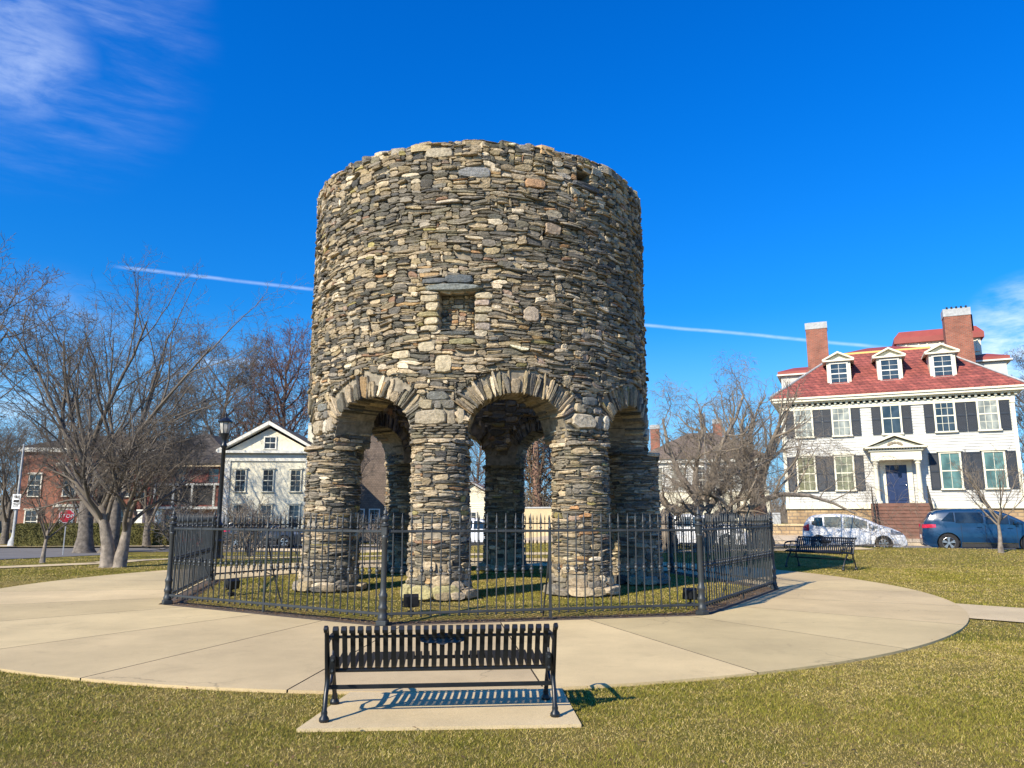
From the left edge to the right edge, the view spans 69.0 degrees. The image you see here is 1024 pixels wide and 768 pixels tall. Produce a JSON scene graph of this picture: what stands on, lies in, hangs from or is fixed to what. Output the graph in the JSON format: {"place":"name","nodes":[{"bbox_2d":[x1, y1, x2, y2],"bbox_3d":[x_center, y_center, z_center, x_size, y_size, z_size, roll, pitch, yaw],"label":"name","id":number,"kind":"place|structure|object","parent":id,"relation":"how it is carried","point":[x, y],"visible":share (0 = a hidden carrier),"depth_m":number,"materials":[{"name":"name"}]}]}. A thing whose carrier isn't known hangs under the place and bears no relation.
{"place":"outdoors","nodes":[
{"label":"outdoors","id":0,"kind":"place"},
{"bbox_2d":[0,552,100,558],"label":"road","id":1,"kind":"structure","parent":0,"point":[11,555],"depth_m":39.16,"materials":[{"name":"grey asphalt"}]},
{"bbox_2d":[59,509,73,554],"bbox_3d":[-22.592,7.492,37.653,0.665,2.300,0.078,5,-11,-25],"label":"stop sign","id":2,"kind":"object","parent":1,"relation":"on","point":[67,518],"visible":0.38,"depth_m":37.74,"materials":[{"name":"red metal"}]},
{"bbox_2d":[0,548,270,551],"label":"road","id":3,"kind":"structure","parent":0,"point":[61,550],"depth_m":43.71,"materials":[{"name":"grey asphalt"}]},
{"bbox_2d":[0,545,378,545],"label":"pavement","id":4,"kind":"structure","parent":0,"point":[228,545],"depth_m":48.71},
{"bbox_2d":[296,687,580,731],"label":"concrete pad","id":5,"kind":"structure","parent":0,"point":[452,710],"depth_m":5.72,"materials":[{"name":"concrete"}]},
{"bbox_2d":[319,623,559,722],"bbox_3d":[-0.544,2.180,5.788,1.776,0.688,0.697,1,-10,-5],"label":"park bench","id":6,"kind":"object","parent":5,"relation":"on","point":[334,661],"visible":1,"depth_m":5.61,"materials":[{"name":"grey paint"}]},
{"bbox_2d":[0,558,968,694],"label":"ring path","id":7,"kind":"structure","parent":0,"point":[126,628],"depth_m":9.04,"materials":[{"name":"concrete"}]},
{"bbox_2d":[0,523,1023,767],"bbox_3d":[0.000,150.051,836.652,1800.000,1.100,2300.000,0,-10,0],"label":"ground","id":8,"kind":"structure","parent":0,"point":[794,759],"depth_m":5.73,"materials":[{"name":"green plant"}]},
{"bbox_2d":[7,444,24,547],"bbox_3d":[-32.400,7.284,48.879,0.580,6.750,0.580,3,-10,-15],"label":"utility pole","id":9,"kind":"object","parent":8,"relation":"on","point":[11,539],"visible":0.76,"depth_m":48.60,"materials":[{"name":"grey metal"}]},
{"bbox_2d":[0,418,42,505],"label":"background tree","id":10,"kind":"object","parent":8,"relation":"on","point":[14,437],"visible":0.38,"depth_m":58.40,"materials":[{"name":"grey plant"}]},
{"bbox_2d":[0,406,74,543],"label":"background tree","id":11,"kind":"object","parent":8,"relation":"on","point":[6,500],"visible":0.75,"depth_m":55.01,"materials":[{"name":"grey plant"}]},
{"bbox_2d":[0,230,96,431],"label":"spreading tree","id":12,"kind":"object","parent":8,"relation":"on","point":[23,332],"visible":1,"depth_m":28.16,"materials":[{"name":"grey plant"}]},
{"bbox_2d":[0,562,98,567],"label":"footpath","id":13,"kind":"structure","parent":8,"relation":"on","point":[47,565],"depth_m":22.73,"materials":[{"name":"concrete"}]},
{"bbox_2d":[9,474,101,562],"bbox_3d":[-15.212,4.437,24.588,2.897,2.973,2.717,0,-10,0],"label":"young tree","id":14,"kind":"object","parent":8,"relation":"on","point":[40,516],"visible":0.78,"depth_m":24.37,"materials":[{"name":"brown plant"}]},
{"bbox_2d":[0,332,119,487],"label":"background tree","id":15,"kind":"object","parent":8,"relation":"on","point":[56,394],"visible":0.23,"depth_m":72.00,"materials":[{"name":"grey plant"}]},
{"bbox_2d":[21,408,124,522],"bbox_3d":[-31.230,6.735,54.374,7.526,9.887,7.832,-5,-11,25],"label":"background tree","id":16,"kind":"object","parent":8,"relation":"on","point":[69,492],"visible":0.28,"depth_m":53.28,"materials":[{"name":"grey plant"}]},
{"bbox_2d":[17,436,164,523],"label":"brick house","id":17,"kind":"structure","parent":8,"relation":"on","point":[26,519],"depth_m":62.95,"materials":[{"name":"red brick"}]},
{"bbox_2d":[23,509,39,523],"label":"window","id":18,"kind":"structure","parent":17,"relation":"in","point":[26,520],"depth_m":62.53,"materials":[{"name":"white paint"}]},
{"bbox_2d":[27,473,43,496],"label":"window","id":19,"kind":"structure","parent":17,"relation":"in","point":[33,474],"depth_m":63.02,"materials":[{"name":"white paint"}]},
{"bbox_2d":[61,473,75,496],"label":"window","id":20,"kind":"structure","parent":17,"relation":"in","point":[67,487],"depth_m":62.21,"materials":[{"name":"white paint"}]},
{"bbox_2d":[13,522,169,546],"bbox_3d":[-27.239,9.786,48.528,9.348,1.578,0.925,1,-10,-8],"label":"clipped hedge","id":21,"kind":"object","parent":8,"relation":"on","point":[28,534],"visible":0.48,"depth_m":47.99,"materials":[{"name":"green plant"}]},
{"bbox_2d":[19,377,168,522],"bbox_3d":[-30.927,5.556,55.991,10.128,12.785,9.732,5,-11,-27],"label":"background tree","id":22,"kind":"object","parent":8,"relation":"on","point":[95,498],"visible":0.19,"depth_m":55.48,"materials":[{"name":"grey plant"}]},
{"bbox_2d":[19,400,215,567],"bbox_3d":[-11.842,3.018,22.553,5.598,5.114,4.251,4,-11,-24],"label":"ornamental tree","id":23,"kind":"object","parent":8,"relation":"on","point":[111,556],"visible":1,"depth_m":22.30,"materials":[{"name":"grey plant"}]},
{"bbox_2d":[136,510,144,522],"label":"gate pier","id":24,"kind":"structure","parent":8,"relation":"on","point":[140,519],"depth_m":50.25,"materials":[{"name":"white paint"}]},
{"bbox_2d":[95,408,212,547],"bbox_3d":[-23.636,6.073,49.192,7.427,9.376,7.137,5,-11,-24],"label":"background tree","id":25,"kind":"object","parent":8,"relation":"on","point":[146,541],"visible":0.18,"depth_m":48.33,"materials":[{"name":"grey plant"}]},
{"bbox_2d":[0,245,309,552],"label":"beech tree","id":26,"kind":"object","parent":8,"relation":"on","point":[84,542],"visible":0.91,"depth_m":41.94,"materials":[{"name":"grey plant"}]},
{"bbox_2d":[115,361,224,443],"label":"background tree","id":27,"kind":"object","parent":8,"relation":"on","point":[173,400],"visible":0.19,"depth_m":78.79,"materials":[{"name":"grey plant"}]},
{"bbox_2d":[138,493,214,554],"bbox_3d":[-14.530,6.182,32.819,3.377,2.910,4.014,0,-10,0],"label":"bare shrub","id":28,"kind":"object","parent":8,"relation":"on","point":[162,521],"visible":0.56,"depth_m":32.53,"materials":[{"name":"brown plant"}]},
{"bbox_2d":[131,434,229,535],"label":"brick house","id":29,"kind":"structure","parent":8,"relation":"on","point":[217,440],"depth_m":57.76,"materials":[{"name":"brown"}]},
{"bbox_2d":[207,468,219,482],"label":"window","id":30,"kind":"structure","parent":29,"relation":"in","point":[218,469],"depth_m":57.82,"materials":[{"name":"white"}]},
{"bbox_2d":[86,555,277,562],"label":"footpath","id":31,"kind":"structure","parent":8,"relation":"on","point":[161,559],"depth_m":26.55,"materials":[{"name":"concrete"}]},
{"bbox_2d":[147,406,240,515],"bbox_3d":[-18.753,5.426,43.939,5.675,8.787,4.840,3,-10,-16],"label":"background tree","id":32,"kind":"object","parent":8,"relation":"on","point":[195,448],"visible":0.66,"depth_m":43.61,"materials":[{"name":"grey plant"}]},
{"bbox_2d":[140,318,288,441],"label":"background tree","id":33,"kind":"object","parent":8,"relation":"on","point":[237,370],"visible":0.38,"depth_m":70.93,"materials":[{"name":"brown plant"}]},
{"bbox_2d":[225,578,239,595],"bbox_3d":[-5.045,3.656,13.413,0.166,0.300,0.260,-8,-13,39],"label":"floodlight","id":34,"kind":"object","parent":8,"relation":"on","point":[227,583],"visible":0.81,"depth_m":13.36,"materials":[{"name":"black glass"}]},
{"bbox_2d":[190,365,294,440],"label":"background tree","id":35,"kind":"object","parent":8,"relation":"on","point":[238,430],"visible":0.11,"depth_m":75.81,"materials":[{"name":"brown plant"}]},
{"bbox_2d":[211,490,290,556],"bbox_3d":[-11.429,6.071,32.438,3.503,2.909,3.430,3,-10,-14],"label":"bare shrub","id":36,"kind":"object","parent":8,"relation":"on","point":[248,511],"visible":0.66,"depth_m":32.27,"materials":[{"name":"brown plant"}]},
{"bbox_2d":[216,315,311,440],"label":"background tree","id":37,"kind":"object","parent":8,"relation":"on","point":[285,396],"visible":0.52,"depth_m":71.34,"materials":[{"name":"brown plant"}]},
{"bbox_2d":[216,420,313,544],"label":"temple front house","id":38,"kind":"structure","parent":8,"relation":"on","point":[261,461],"depth_m":53.84,"materials":[{"name":"beige paint"}]},
{"bbox_2d":[232,503,243,517],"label":"window","id":39,"kind":"structure","parent":38,"relation":"in","point":[234,504],"depth_m":53.28,"materials":[{"name":"beige paint"}]},
{"bbox_2d":[233,468,247,491],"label":"window","id":40,"kind":"structure","parent":38,"relation":"in","point":[241,473],"depth_m":53.66,"materials":[{"name":"beige paint"}]},
{"bbox_2d":[259,503,272,519],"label":"window","id":41,"kind":"structure","parent":38,"relation":"in","point":[271,504],"depth_m":53.38,"materials":[{"name":"beige paint"}]},
{"bbox_2d":[261,468,275,491],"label":"window","id":42,"kind":"structure","parent":38,"relation":"in","point":[267,473],"depth_m":53.76,"materials":[{"name":"beige paint"}]},
{"bbox_2d":[263,436,276,449],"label":"window","id":43,"kind":"structure","parent":38,"relation":"in","point":[270,442],"depth_m":54.25,"materials":[{"name":"white paint"}]},
{"bbox_2d":[287,503,301,528],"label":"window","id":44,"kind":"structure","parent":38,"relation":"in","point":[294,508],"depth_m":53.46,"materials":[{"name":"beige paint"}]},
{"bbox_2d":[288,468,302,491],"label":"window","id":45,"kind":"structure","parent":38,"relation":"in","point":[293,471],"depth_m":53.85,"materials":[{"name":"beige paint"}]},
{"bbox_2d":[223,547,381,552],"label":"kerb","id":46,"kind":"structure","parent":8,"relation":"on","point":[365,551],"depth_m":43.12,"materials":[{"name":"grey concrete"}]},
{"bbox_2d":[287,435,381,495],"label":"background tree","id":47,"kind":"object","parent":8,"relation":"on","point":[362,465],"visible":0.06,"depth_m":52.50,"materials":[{"name":"brown plant"}]},
{"bbox_2d":[359,513,382,548],"bbox_3d":[-8.082,9.013,45.794,3.394,2.318,2.745,-5,-11,28],"label":"bare shrub","id":48,"kind":"object","parent":8,"relation":"on","point":[368,538],"visible":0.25,"depth_m":45.39,"materials":[{"name":"brown plant"}]},
{"bbox_2d":[358,435,386,541],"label":"shingled house","id":49,"kind":"structure","parent":8,"relation":"on","point":[373,499],"depth_m":59.35,"materials":[{"name":"brown"}]},
{"bbox_2d":[359,509,364,529],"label":"window","id":50,"kind":"structure","parent":49,"relation":"in","point":[362,510],"depth_m":58.85,"materials":[{"name":"glass"}]},
{"bbox_2d":[368,509,379,529],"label":"window","id":51,"kind":"structure","parent":49,"relation":"in","point":[374,512],"depth_m":58.92,"materials":[{"name":"blue glass"}]},
{"bbox_2d":[0,471,787,532],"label":"distant wood","id":52,"kind":"object","parent":8,"relation":"on","point":[783,510],"visible":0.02,"depth_m":108.61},
{"bbox_2d":[402,594,419,611],"bbox_3d":[-1.499,3.263,11.043,0.260,0.300,0.166,2,-10,-10],"label":"floodlight","id":53,"kind":"object","parent":8,"relation":"on","point":[406,601],"visible":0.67,"depth_m":10.99,"materials":[{"name":"black metal"}]},
{"bbox_2d":[160,566,778,625],"bbox_3d":[-0.798,4.405,16.382,12.003,0.022,12.010,-6,-12,31],"label":"soil strip","id":54,"kind":"object","parent":8,"relation":"on","point":[738,601],"visible":0.4,"depth_m":11.36,"materials":[{"name":"brown soil"}]},
{"bbox_2d":[173,566,770,624],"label":"leaf litter","id":55,"kind":"object","parent":54,"relation":"on","point":[182,603],"visible":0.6,"depth_m":11.43,"materials":[{"name":"brown plant"}]},
{"bbox_2d":[162,506,777,625],"bbox_3d":[-0.800,3.607,16.524,11.829,1.645,11.829,2,-10,-13],"label":"iron fence","id":56,"kind":"object","parent":8,"relation":"on","point":[205,564],"visible":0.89,"depth_m":11.62,"materials":[{"name":"black metal"}]},
{"bbox_2d":[468,481,484,518],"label":"yellow cottage","id":57,"kind":"structure","parent":8,"relation":"on","point":[477,504],"depth_m":61.18,"materials":[{"name":"beige paint"}]},
{"bbox_2d":[471,511,476,517],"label":"window","id":58,"kind":"structure","parent":57,"relation":"in","point":[473,513],"depth_m":60.98,"materials":[{"name":"white paint"}]},
{"bbox_2d":[470,439,485,484],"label":"background tree","id":59,"kind":"object","parent":8,"relation":"on","point":[478,474],"visible":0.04,"depth_m":69.47,"materials":[{"name":"brown plant"}]},
{"bbox_2d":[292,139,670,601],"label":"stone tower","id":60,"kind":"structure","parent":8,"relation":"on","point":[487,296],"depth_m":14.05,"materials":[{"name":"grey stone"}]},
{"bbox_2d":[468,446,548,506],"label":"background tree","id":61,"kind":"object","parent":8,"relation":"on","point":[474,481],"visible":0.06,"depth_m":54.69,"materials":[{"name":"brown plant"}]},
{"bbox_2d":[0,566,1023,647],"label":"lawn grass","id":62,"kind":"structure","parent":8,"relation":"on","point":[680,576],"depth_m":15.18,"materials":[{"name":"green plant"}]},
{"bbox_2d":[1,559,1023,767],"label":"dry leaves","id":63,"kind":"object","parent":8,"relation":"on","point":[293,756],"visible":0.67,"depth_m":6.00,"materials":[{"name":"brown plant"}]},
{"bbox_2d":[191,547,869,558],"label":"footpath","id":64,"kind":"structure","parent":8,"relation":"on","point":[775,549],"depth_m":28.84,"materials":[{"name":"concrete"}]},
{"bbox_2d":[214,412,232,558],"bbox_3d":[-10.950,3.766,28.074,0.557,5.520,0.557,4,-11,-22],"label":"street lamp","id":65,"kind":"object","parent":64,"relation":"on","point":[225,423],"visible":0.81,"depth_m":28.10,"materials":[{"name":"black metal"}]},
{"bbox_2d":[524,438,548,506],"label":"ivy tree","id":66,"kind":"object","parent":8,"relation":"on","point":[536,493],"visible":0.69,"depth_m":51.47,"materials":[{"name":"brown plant"}]},
{"bbox_2d":[523,507,552,537],"bbox_3d":[3.950,8.968,46.752,9.258,2.490,0.220,-3,-10,15],"label":"board fence","id":67,"kind":"object","parent":8,"relation":"on","point":[535,512],"depth_m":47.38,"materials":[{"name":"wood"}]},
{"bbox_2d":[524,438,552,499],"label":"background tree","id":68,"kind":"object","parent":8,"relation":"on","point":[546,469],"visible":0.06,"depth_m":54.09,"materials":[{"name":"brown plant"}]},
{"bbox_2d":[525,436,551,502],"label":"background tree","id":69,"kind":"object","parent":8,"relation":"on","point":[547,457],"visible":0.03,"depth_m":55.62,"materials":[{"name":"brown plant"}]},
{"bbox_2d":[546,447,553,506],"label":"ivy tree","id":70,"kind":"object","parent":8,"relation":"on","point":[550,467],"visible":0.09,"depth_m":51.98,"materials":[{"name":"red plant"}]},
{"bbox_2d":[660,508,678,552],"bbox_3d":[5.614,5.749,29.042,1.674,1.790,0.858,0,-10,0],"label":"tree stump","id":71,"kind":"object","parent":8,"relation":"on","point":[664,532],"visible":0.2,"depth_m":28.75,"materials":[{"name":"brown plant"}]},
{"bbox_2d":[682,587,697,606],"bbox_3d":[2.948,3.520,12.318,0.260,0.300,0.166,-4,-11,20],"label":"floodlight","id":72,"kind":"object","parent":8,"relation":"on","point":[689,593],"visible":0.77,"depth_m":12.27,"materials":[{"name":"black metal"}]},
{"bbox_2d":[471,540,923,545],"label":"kerb","id":73,"kind":"structure","parent":8,"relation":"on","point":[909,544],"depth_m":37.75,"materials":[{"name":"grey concrete"}]},
{"bbox_2d":[702,412,707,512],"bbox_3d":[8.200,4.024,31.380,0.157,5.720,0.157,-4,-11,22],"label":"street pole","id":74,"kind":"object","parent":8,"relation":"on","point":[706,447],"visible":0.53,"depth_m":31.51,"materials":[{"name":"black metal"}]},
{"bbox_2d":[650,419,766,490],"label":"white cottage","id":75,"kind":"structure","parent":8,"relation":"on","point":[661,450],"depth_m":52.57,"materials":[{"name":"paint"}]},
{"bbox_2d":[658,467,663,490],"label":"window","id":76,"kind":"structure","parent":75,"relation":"in","point":[659,481],"depth_m":52.25,"materials":[{"name":"white paint"}]},
{"bbox_2d":[670,466,686,489],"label":"window","id":77,"kind":"structure","parent":75,"relation":"in","point":[671,468],"depth_m":52.03,"materials":[{"name":"white paint"}]},
{"bbox_2d":[698,466,709,488],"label":"window","id":78,"kind":"structure","parent":75,"relation":"in","point":[700,472],"depth_m":51.64,"materials":[{"name":"white paint"}]},
{"bbox_2d":[659,489,769,530],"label":"garden wall","id":79,"kind":"structure","parent":8,"relation":"on","point":[686,496],"depth_m":44.72,"materials":[{"name":"white paint"}]},
{"bbox_2d":[666,371,821,547],"bbox_3d":[10.018,3.052,31.406,6.940,7.641,5.272,-3,-11,18],"label":"shaggy tree","id":80,"kind":"object","parent":8,"relation":"on","point":[752,415],"visible":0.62,"depth_m":31.44,"materials":[{"name":"brown plant"}]},
{"bbox_2d":[772,513,780,523],"bbox_3d":[15.222,7.904,42.792,0.450,1.000,0.300,-4,-11,24],"label":"utility box","id":81,"kind":"object","parent":8,"relation":"on","point":[776,518],"visible":0.44,"depth_m":42.68,"materials":[{"name":"white metal"}]},
{"bbox_2d":[773,524,803,534],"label":"stone wall","id":82,"kind":"structure","parent":8,"relation":"on","point":[794,529],"depth_m":39.88,"materials":[{"name":"stone"}]},
{"bbox_2d":[647,349,935,552],"bbox_3d":[9.657,2.504,29.086,14.848,8.303,6.299,0,-10,0],"label":"gnarled tree","id":83,"kind":"object","parent":8,"relation":"on","point":[700,496],"visible":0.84,"depth_m":28.83,"materials":[{"name":"brown plant"}]},
{"bbox_2d":[784,536,857,570],"bbox_3d":[8.728,4.773,21.114,0.753,0.878,1.918,6,-12,-31],"label":"park bench","id":84,"kind":"object","parent":8,"relation":"on","point":[849,541],"visible":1,"depth_m":21.15,"materials":[{"name":"grey paint"}]},
{"bbox_2d":[770,305,1023,538],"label":"clapboard mansion","id":85,"kind":"structure","parent":8,"relation":"on","point":[925,406],"depth_m":41.25,"materials":[{"name":"beige paint"}]},
{"bbox_2d":[793,406,814,438],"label":"window","id":86,"kind":"structure","parent":85,"relation":"in","point":[810,425],"depth_m":43.12,"materials":[{"name":"beige paint"}]},
{"bbox_2d":[794,454,817,491],"bbox_3d":[16.857,5.089,42.637,1.200,2.130,0.190,-4,-11,24],"label":"window","id":87,"kind":"structure","parent":85,"relation":"in","point":[805,489],"depth_m":42.60,"materials":[{"name":"beige glass"}]},
{"bbox_2d":[830,404,852,436],"bbox_3d":[18.714,2.076,42.344,1.100,1.840,0.170,-4,-11,24],"label":"window","id":88,"kind":"structure","parent":85,"relation":"in","point":[840,418],"depth_m":42.34,"materials":[{"name":"white glass"}]},
{"bbox_2d":[833,453,856,490],"bbox_3d":[18.684,4.946,41.837,1.200,2.130,0.190,-4,-11,24],"label":"window","id":89,"kind":"structure","parent":85,"relation":"in","point":[837,469],"depth_m":41.85,"materials":[{"name":"beige glass"}]},
{"bbox_2d":[880,401,903,434],"bbox_3d":[21.044,1.895,41.324,1.100,1.840,0.170,-4,-11,24],"label":"window","id":90,"kind":"structure","parent":85,"relation":"in","point":[891,417],"depth_m":41.32,"materials":[{"name":"glass"}]},
{"bbox_2d":[885,465,909,502],"bbox_3d":[21.043,5.459,40.692,1.040,2.060,0.150,-4,-11,24],"label":"door","id":91,"kind":"structure","parent":85,"relation":"in","point":[898,489],"depth_m":40.67,"materials":[{"name":"blue wood"}]},
{"bbox_2d":[933,398,958,432],"bbox_3d":[23.414,1.711,40.287,1.100,1.840,0.170,-4,-11,24],"label":"window","id":92,"kind":"structure","parent":85,"relation":"in","point":[944,413],"depth_m":40.29,"materials":[{"name":"glass"}]},
{"bbox_2d":[936,449,965,489],"bbox_3d":[23.436,4.577,39.757,1.200,2.130,0.190,-4,-11,24],"label":"window","id":93,"kind":"structure","parent":85,"relation":"in","point":[946,471],"depth_m":39.78,"materials":[{"name":"glass"}]},
{"bbox_2d":[975,396,1002,430],"bbox_3d":[25.238,1.569,39.488,1.100,1.840,0.170,-4,-11,24],"label":"window","id":94,"kind":"structure","parent":85,"relation":"in","point":[988,414],"depth_m":39.49,"materials":[{"name":"white glass"}]},
{"bbox_2d":[979,448,1009,489],"bbox_3d":[25.263,4.435,38.957,1.200,2.130,0.190,-4,-11,24],"label":"window","id":95,"kind":"structure","parent":85,"relation":"in","point":[986,453],"depth_m":38.99,"materials":[{"name":"glass"}]},
{"bbox_2d":[945,442,1023,552],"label":"young tree","id":96,"kind":"object","parent":8,"relation":"on","point":[976,490],"visible":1,"depth_m":26.97,"materials":[{"name":"brown plant"}]},
{"bbox_2d":[956,603,1023,621],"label":"footpath","id":97,"kind":"structure","parent":8,"relation":"on","point":[1013,614],"depth_m":11.65,"materials":[{"name":"concrete"}]},
{"bbox_2d":[1005,345,1023,476],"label":"background tree","id":98,"kind":"object","parent":8,"relation":"on","point":[1019,416],"visible":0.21,"depth_m":60.30,"materials":[{"name":"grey plant"}]},
{"bbox_2d":[0,543,1023,568],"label":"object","id":99,"kind":"structure","parent":0,"point":[93,559],"depth_m":25.43,"materials":[{"name":"green plant"}]},
{"bbox_2d":[0,0,1023,510],"label":"sky","id":100,"kind":"structure","parent":0,"point":[856,167],"materials":[{"name":"blue"}]},
{"bbox_2d":[260,544,1014,549],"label":"road","id":101,"kind":"structure","parent":0,"point":[365,548],"depth_m":36.30,"materials":[{"name":"grey asphalt"}]},
{"bbox_2d":[223,519,302,547],"bbox_3d":[-15.211,9.178,45.869,4.811,1.762,2.201,1,-10,-4],"label":"parked car","id":102,"kind":"object","parent":101,"relation":"on","point":[275,539],"visible":0.24,"depth_m":44.98,"materials":[{"name":"paint"}]},
{"bbox_2d":[469,518,484,545],"bbox_3d":[-2.029,8.859,44.300,4.811,1.762,2.201,-1,-10,8],"label":"parked car","id":103,"kind":"object","parent":101,"relation":"on","point":[473,534],"visible":0.08,"depth_m":43.39,"materials":[{"name":"white paint"}]},
{"bbox_2d":[675,514,747,544],"bbox_3d":[9.067,6.940,35.278,4.111,1.558,1.986,-4,-11,24],"label":"parked car","id":104,"kind":"object","parent":101,"relation":"on","point":[686,532],"visible":0.09,"depth_m":34.72,"materials":[{"name":"white paint"}]},
{"bbox_2d":[803,514,907,547],"bbox_3d":[14.959,6.481,32.695,4.111,1.558,1.986,-4,-11,24],"label":"parked car","id":105,"kind":"object","parent":101,"relation":"on","point":[819,521],"visible":0.64,"depth_m":32.08,"materials":[{"name":"white paint"}]},
{"bbox_2d":[919,508,1023,549],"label":"parked car","id":106,"kind":"object","parent":101,"relation":"on","point":[958,528],"visible":0.9,"depth_m":30.30,"materials":[{"name":"blue paint"}]},
{"bbox_2d":[524,535,919,541],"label":"pavement","id":107,"kind":"structure","parent":0,"point":[788,537],"depth_m":39.20,"materials":[{"name":"beige concrete"}]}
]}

